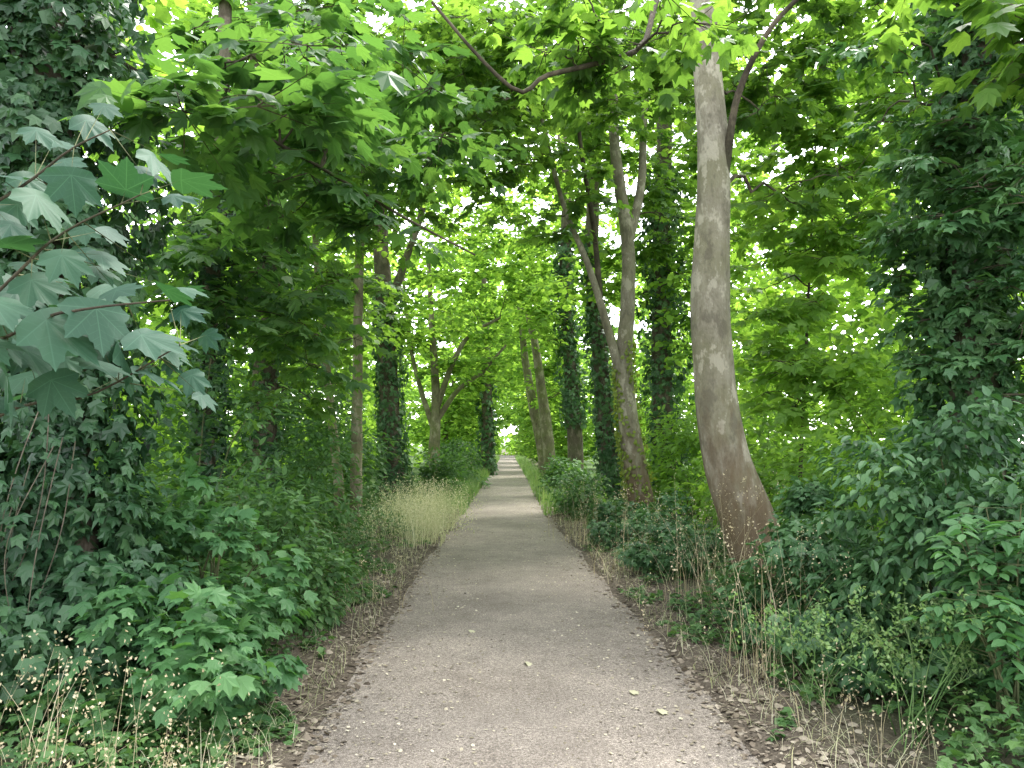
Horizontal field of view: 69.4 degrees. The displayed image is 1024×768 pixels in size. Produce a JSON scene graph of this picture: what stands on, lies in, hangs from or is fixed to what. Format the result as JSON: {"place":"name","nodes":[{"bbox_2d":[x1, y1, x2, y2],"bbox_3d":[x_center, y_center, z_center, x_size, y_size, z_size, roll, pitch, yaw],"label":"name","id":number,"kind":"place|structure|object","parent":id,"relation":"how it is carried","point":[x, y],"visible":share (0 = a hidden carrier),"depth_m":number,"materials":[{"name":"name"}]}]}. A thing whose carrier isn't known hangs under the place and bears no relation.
{"place":"outdoors","nodes":[
{"label":"outdoors","id":0,"kind":"place"},
{"bbox_2d":[413,453,589,515],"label":"grass","id":1,"kind":"structure","parent":0,"point":[531,473],"depth_m":24.55,"materials":[{"name":"green plant"}]},
{"bbox_2d":[0,446,1023,767],"bbox_3d":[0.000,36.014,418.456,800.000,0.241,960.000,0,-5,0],"label":"ground","id":2,"kind":"structure","parent":0,"point":[862,706],"depth_m":4.70,"materials":[{"name":"soil"}]},
{"bbox_2d":[1,277,188,518],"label":"understorey bush","id":3,"kind":"object","parent":2,"relation":"on","point":[143,320],"visible":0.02,"depth_m":9.17,"materials":[{"name":"green plant"}]},
{"bbox_2d":[0,447,212,729],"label":"ivy mound","id":4,"kind":"object","parent":2,"relation":"on","point":[15,621],"visible":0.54,"depth_m":4.08,"materials":[{"name":"green plant"}]},
{"bbox_2d":[0,621,222,767],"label":"dry weed","id":5,"kind":"object","parent":2,"relation":"on","point":[63,716],"visible":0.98,"depth_m":3.16,"materials":[{"name":"beige plant"}]},
{"bbox_2d":[0,103,226,425],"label":"sycamore sapling","id":6,"kind":"object","parent":2,"relation":"on","point":[91,329],"visible":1,"depth_m":1.96,"materials":[{"name":"green plant"}]},
{"bbox_2d":[0,569,308,754],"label":"lobed leaf shrub","id":7,"kind":"object","parent":2,"relation":"on","point":[204,630],"visible":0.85,"depth_m":3.87,"materials":[{"name":"green plant"}]},
{"bbox_2d":[67,692,263,767],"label":"dry weed","id":8,"kind":"object","parent":2,"relation":"on","point":[164,756],"visible":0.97,"depth_m":3.30,"materials":[{"name":"beige plant"}]},
{"bbox_2d":[99,327,321,587],"bbox_3d":[-3.018,0.786,7.045,2.283,2.704,2.057,0,-5,0],"label":"green shrub","id":9,"kind":"object","parent":2,"relation":"on","point":[166,455],"visible":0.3,"depth_m":7.24,"materials":[{"name":"green plant"}]},
{"bbox_2d":[121,456,320,657],"bbox_3d":[-2.077,1.254,5.117,1.442,1.532,1.304,2,-5,-24],"label":"lobed leaf shrub","id":10,"kind":"object","parent":2,"relation":"on","point":[281,608],"visible":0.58,"depth_m":5.06,"materials":[{"name":"green plant"}]},
{"bbox_2d":[79,0,422,507],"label":"background wood","id":11,"kind":"object","parent":2,"relation":"on","point":[160,9],"visible":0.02,"depth_m":17.76,"materials":[{"name":"green plant"}]},
{"bbox_2d":[0,0,514,726],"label":"ivy clad tree","id":12,"kind":"object","parent":2,"relation":"on","point":[308,108],"visible":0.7,"depth_m":4.80,"materials":[{"name":"green plant"}]},
{"bbox_2d":[172,361,372,531],"bbox_3d":[-4.137,1.089,12.831,3.171,3.063,3.113,0,-5,0],"label":"understorey bush","id":13,"kind":"object","parent":2,"relation":"on","point":[286,428],"visible":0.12,"depth_m":12.94,"materials":[{"name":"green plant"}]},
{"bbox_2d":[179,456,368,636],"bbox_3d":[-2.102,1.354,6.122,1.644,1.508,1.581,0,-5,0],"label":"green shrub","id":14,"kind":"object","parent":2,"relation":"on","point":[265,498],"visible":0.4,"depth_m":6.23,"materials":[{"name":"green plant"}]},
{"bbox_2d":[215,416,377,576],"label":"green shrub","id":15,"kind":"object","parent":2,"relation":"on","point":[337,520],"visible":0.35,"depth_m":8.89,"materials":[{"name":"green plant"}]},
{"bbox_2d":[266,545,372,648],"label":"bramble","id":16,"kind":"object","parent":2,"relation":"on","point":[332,601],"visible":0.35,"depth_m":6.78,"materials":[{"name":"green plant"}]},
{"bbox_2d":[245,173,403,511],"bbox_3d":[-4.520,-1.098,16.779,3.563,8.571,3.752,-3,-6,34],"label":"slim tree","id":17,"kind":"object","parent":2,"relation":"on","point":[369,319],"visible":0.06,"depth_m":16.73,"materials":[{"name":"green plant"}]},
{"bbox_2d":[124,0,527,579],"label":"dark tree","id":18,"kind":"object","parent":2,"relation":"on","point":[196,248],"visible":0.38,"depth_m":8.15,"materials":[{"name":"green plant"}]},
{"bbox_2d":[279,371,407,510],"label":"understorey bush","id":19,"kind":"object","parent":2,"relation":"on","point":[371,471],"visible":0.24,"depth_m":17.42,"materials":[{"name":"green plant"}]},
{"bbox_2d":[148,0,559,519],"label":"reddish brown tree","id":20,"kind":"object","parent":2,"relation":"on","point":[454,71],"visible":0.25,"depth_m":10.91,"materials":[{"name":"green plant"}]},
{"bbox_2d":[317,542,432,613],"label":"dry weed","id":21,"kind":"object","parent":2,"relation":"on","point":[373,581],"visible":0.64,"depth_m":7.30,"materials":[{"name":"beige plant"}]},
{"bbox_2d":[311,473,484,549],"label":"verge grass","id":22,"kind":"structure","parent":2,"relation":"on","point":[427,516],"depth_m":13.74,"materials":[{"name":"beige plant"}]},
{"bbox_2d":[282,21,558,525],"bbox_3d":[-1.931,-2.267,14.669,6.575,10.530,4.198,0,-5,0],"label":"slim tree","id":23,"kind":"object","parent":2,"relation":"on","point":[361,285],"visible":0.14,"depth_m":14.42,"materials":[{"name":"green plant"}]},
{"bbox_2d":[404,445,471,502],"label":"dark bush","id":24,"kind":"object","parent":2,"relation":"on","point":[428,472],"visible":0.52,"depth_m":20.05,"materials":[{"name":"green plant"}]},
{"bbox_2d":[351,297,527,466],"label":"tree","id":25,"kind":"object","parent":2,"relation":"on","point":[423,430],"visible":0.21,"depth_m":48.44,"materials":[{"name":"green plant"}]},
{"bbox_2d":[367,328,532,462],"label":"tree","id":26,"kind":"object","parent":2,"relation":"on","point":[417,399],"visible":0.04,"depth_m":59.44,"materials":[{"name":"green plant"}]},
{"bbox_2d":[363,129,553,502],"bbox_3d":[-2.216,-2.833,20.307,6.960,12.619,5.896,0,-5,0],"label":"ivy clad tree","id":27,"kind":"object","parent":2,"relation":"on","point":[389,394],"visible":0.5,"depth_m":20.10,"materials":[{"name":"green plant"}]},
{"bbox_2d":[399,351,519,452],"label":"tree","id":28,"kind":"object","parent":2,"relation":"on","point":[416,403],"visible":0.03,"depth_m":74.78,"materials":[{"name":"green plant"}]},
{"bbox_2d":[426,436,493,488],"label":"verge bush","id":29,"kind":"object","parent":2,"relation":"on","point":[453,446],"visible":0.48,"depth_m":28.14,"materials":[{"name":"green plant"}]},
{"bbox_2d":[419,390,516,451],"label":"tree","id":30,"kind":"object","parent":2,"relation":"on","point":[504,412],"visible":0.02,"depth_m":92.05,"materials":[{"name":"green plant"}]},
{"bbox_2d":[402,223,542,474],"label":"ivy clad tree","id":31,"kind":"object","parent":2,"relation":"on","point":[487,414],"visible":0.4,"depth_m":39.92,"materials":[{"name":"green plant"}]},
{"bbox_2d":[389,176,560,483],"bbox_3d":[-1.464,-1.928,27.733,6.979,12.014,7.092,0,-5,0],"label":"many stemmed tree","id":32,"kind":"object","parent":2,"relation":"on","point":[435,414],"visible":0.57,"depth_m":27.16,"materials":[{"name":"green plant"}]},
{"bbox_2d":[432,235,586,477],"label":"leaning tree","id":33,"kind":"object","parent":2,"relation":"on","point":[530,396],"visible":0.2,"depth_m":35.93,"materials":[{"name":"green plant"}]},
{"bbox_2d":[0,473,1023,767],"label":"ground cover","id":34,"kind":"object","parent":2,"relation":"on","point":[1012,743],"visible":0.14,"depth_m":3.92,"materials":[{"name":"green plant"}]},
{"bbox_2d":[341,241,692,456],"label":"background wood","id":35,"kind":"object","parent":2,"relation":"on","point":[510,444],"visible":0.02,"depth_m":105.59,"materials":[{"name":"green plant"}]},
{"bbox_2d":[31,506,1004,767],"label":"verge straw","id":36,"kind":"object","parent":2,"relation":"on","point":[249,754],"visible":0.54,"depth_m":4.74,"materials":[{"name":"beige plant"}]},
{"bbox_2d":[493,359,594,458],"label":"tree","id":37,"kind":"object","parent":2,"relation":"on","point":[504,407],"visible":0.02,"depth_m":83.53,"materials":[{"name":"green plant"}]},
{"bbox_2d":[475,207,613,480],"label":"leaning tree","id":38,"kind":"object","parent":2,"relation":"on","point":[541,374],"visible":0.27,"depth_m":31.08,"materials":[{"name":"green plant"}]},
{"bbox_2d":[461,134,644,468],"bbox_3d":[1.379,-3.717,26.080,6.842,15.313,6.768,0,-5,0],"label":"ivy clad tree","id":39,"kind":"object","parent":2,"relation":"on","point":[574,424],"visible":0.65,"depth_m":24.98,"materials":[{"name":"green plant"}]},
{"bbox_2d":[492,325,617,459],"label":"tree","id":40,"kind":"object","parent":2,"relation":"on","point":[522,420],"visible":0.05,"depth_m":67.38,"materials":[{"name":"green plant"}]},
{"bbox_2d":[534,453,594,497],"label":"verge bush","id":41,"kind":"object","parent":2,"relation":"on","point":[558,470],"visible":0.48,"depth_m":22.60,"materials":[{"name":"green plant"}]},
{"bbox_2d":[116,490,1013,767],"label":"leaf litter","id":42,"kind":"object","parent":2,"relation":"on","point":[685,670],"visible":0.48,"depth_m":4.83,"materials":[{"name":"brown plant"}]},
{"bbox_2d":[493,305,639,463],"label":"tree","id":43,"kind":"object","parent":2,"relation":"on","point":[526,426],"visible":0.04,"depth_m":55.65,"materials":[{"name":"green plant"}]},
{"bbox_2d":[528,480,624,547],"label":"dry weed","id":44,"kind":"object","parent":2,"relation":"on","point":[578,516],"visible":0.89,"depth_m":12.12,"materials":[{"name":"beige plant"}]},
{"bbox_2d":[544,469,613,518],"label":"shrub","id":45,"kind":"object","parent":2,"relation":"on","point":[573,497],"visible":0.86,"depth_m":15.88,"materials":[{"name":"green plant"}]},
{"bbox_2d":[471,273,691,468],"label":"tree","id":46,"kind":"object","parent":2,"relation":"on","point":[588,442],"visible":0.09,"depth_m":45.32,"materials":[{"name":"green plant"}]},
{"bbox_2d":[398,0,786,518],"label":"forked sycamore tree","id":47,"kind":"object","parent":2,"relation":"on","point":[634,471],"visible":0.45,"depth_m":14.07,"materials":[{"name":"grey plant"}]},
{"bbox_2d":[516,21,696,505],"bbox_3d":[2.819,-3.894,19.555,5.578,14.605,5.599,0,-5,0],"label":"ivy clad tree","id":48,"kind":"object","parent":2,"relation":"on","point":[603,421],"visible":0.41,"depth_m":18.80,"materials":[{"name":"green plant"}]},
{"bbox_2d":[583,497,672,548],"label":"shrub","id":49,"kind":"object","parent":2,"relation":"on","point":[600,527],"visible":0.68,"depth_m":11.59,"materials":[{"name":"green plant"}]},
{"bbox_2d":[558,481,719,583],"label":"dry weed","id":50,"kind":"object","parent":2,"relation":"on","point":[627,539],"visible":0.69,"depth_m":9.22,"materials":[{"name":"beige plant"}]},
{"bbox_2d":[615,400,716,518],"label":"sunlit shrub","id":51,"kind":"object","parent":2,"relation":"on","point":[685,434],"visible":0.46,"depth_m":15.11,"materials":[{"name":"green plant"}]},
{"bbox_2d":[613,488,725,578],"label":"shrub","id":52,"kind":"object","parent":2,"relation":"on","point":[642,559],"visible":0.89,"depth_m":8.86,"materials":[{"name":"green plant"}]},
{"bbox_2d":[590,4,792,512],"bbox_3d":[4.672,-3.372,17.794,5.346,13.245,5.027,3,-5,-28],"label":"ivy clad tree","id":53,"kind":"object","parent":2,"relation":"on","point":[662,296],"visible":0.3,"depth_m":16.87,"materials":[{"name":"green plant"}]},
{"bbox_2d":[596,461,802,608],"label":"dry weed","id":54,"kind":"object","parent":2,"relation":"on","point":[714,589],"visible":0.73,"depth_m":7.32,"materials":[{"name":"beige plant"}]},
{"bbox_2d":[409,0,1023,579],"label":"sycamore tree","id":55,"kind":"object","parent":2,"relation":"on","point":[699,48],"visible":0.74,"depth_m":8.44,"materials":[{"name":"grey plant"}]},
{"bbox_2d":[661,369,837,546],"bbox_3d":[3.952,1.177,11.948,2.975,2.879,3.276,0,-5,0],"label":"sunlit shrub","id":56,"kind":"object","parent":2,"relation":"on","point":[753,421],"visible":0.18,"depth_m":11.71,"materials":[{"name":"green plant"}]},
{"bbox_2d":[637,511,883,688],"bbox_3d":[1.636,1.440,5.200,1.443,1.209,1.412,0,-5,0],"label":"dry weed","id":57,"kind":"object","parent":2,"relation":"on","point":[732,612],"visible":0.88,"depth_m":5.07,"materials":[{"name":"beige plant"}]},
{"bbox_2d":[692,117,943,518],"bbox_3d":[4.301,-0.929,10.669,3.255,7.209,3.406,0,-5,0],"label":"young tree","id":58,"kind":"object","parent":2,"relation":"on","point":[792,317],"visible":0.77,"depth_m":10.37,"materials":[{"name":"green plant"}]},
{"bbox_2d":[616,0,1023,511],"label":"background wood","id":59,"kind":"object","parent":2,"relation":"on","point":[842,286],"visible":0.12,"depth_m":21.07,"materials":[{"name":"green plant"}]},
{"bbox_2d":[708,511,936,699],"bbox_3d":[2.236,1.551,5.649,1.292,1.122,2.353,0,-5,0],"label":"bramble","id":60,"kind":"object","parent":2,"relation":"on","point":[794,554],"visible":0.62,"depth_m":5.38,"materials":[{"name":"green plant"}]},
{"bbox_2d":[769,485,879,530],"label":"elder plant","id":61,"kind":"object","parent":2,"relation":"on","point":[782,490],"visible":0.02,"depth_m":7.53,"materials":[{"name":"green plant"}]},
{"bbox_2d":[770,475,899,619],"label":"shrub","id":62,"kind":"object","parent":2,"relation":"on","point":[799,499],"visible":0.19,"depth_m":6.65,"materials":[{"name":"green plant"}]},
{"bbox_2d":[728,575,950,712],"bbox_3d":[1.899,1.534,4.381,1.548,0.775,0.425,1,-5,-17],"label":"cow parsley","id":63,"kind":"object","parent":2,"relation":"on","point":[816,625],"visible":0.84,"depth_m":4.36,"materials":[{"name":"green plant"}]},
{"bbox_2d":[755,642,971,767],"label":"dry weed","id":64,"kind":"object","parent":2,"relation":"on","point":[850,708],"visible":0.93,"depth_m":3.90,"materials":[{"name":"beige plant"}]},
{"bbox_2d":[751,286,1017,565],"bbox_3d":[4.859,0.562,9.255,3.727,3.590,3.292,4,-6,-37],"label":"sunlit shrub","id":65,"kind":"object","parent":2,"relation":"on","point":[885,388],"visible":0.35,"depth_m":9.30,"materials":[{"name":"green plant"}]},
{"bbox_2d":[767,385,1023,706],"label":"holly like shrub","id":66,"kind":"object","parent":2,"relation":"on","point":[902,505],"visible":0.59,"depth_m":4.70,"materials":[{"name":"green plant"}]},
{"bbox_2d":[797,0,1023,586],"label":"ivy clad tree","id":67,"kind":"object","parent":2,"relation":"on","point":[968,322],"visible":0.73,"depth_m":6.08,"materials":[{"name":"green plant"}]},
{"bbox_2d":[814,578,1022,753],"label":"cow parsley","id":68,"kind":"object","parent":2,"relation":"on","point":[913,664],"visible":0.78,"depth_m":3.90,"materials":[{"name":"green plant"}]},
{"bbox_2d":[900,504,1023,747],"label":"elder plant","id":69,"kind":"object","parent":2,"relation":"on","point":[1012,642],"visible":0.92,"depth_m":3.85,"materials":[{"name":"green plant"}]},
{"bbox_2d":[933,454,1023,722],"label":"holly like shrub","id":70,"kind":"object","parent":2,"relation":"on","point":[1012,489],"visible":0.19,"depth_m":4.25,"materials":[{"name":"green plant"}]},
{"bbox_2d":[6,0,1023,445],"label":"sky","id":71,"kind":"structure","parent":0,"point":[411,4],"materials":[{"name":"white"}]},
{"bbox_2d":[296,456,764,767],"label":"path","id":72,"kind":"structure","parent":0,"point":[539,719],"depth_m":5.16,"materials":[{"name":"beige gravel"}]},
{"bbox_2d":[310,494,763,767],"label":"path debris","id":73,"kind":"object","parent":72,"relation":"on","point":[461,748],"visible":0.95,"depth_m":5.07,"materials":[{"name":"beige gravel"}]},
{"bbox_2d":[629,690,638,694],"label":"fallen leaf","id":74,"kind":"object","parent":72,"relation":"on","point":[634,692],"visible":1,"depth_m":4.78,"materials":[{"name":"beige plant"}]},
{"bbox_2d":[657,709,667,714],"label":"fallen leaf","id":75,"kind":"object","parent":72,"relation":"on","point":[662,711],"visible":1,"depth_m":4.44,"materials":[{"name":"beige plant"}]}
]}

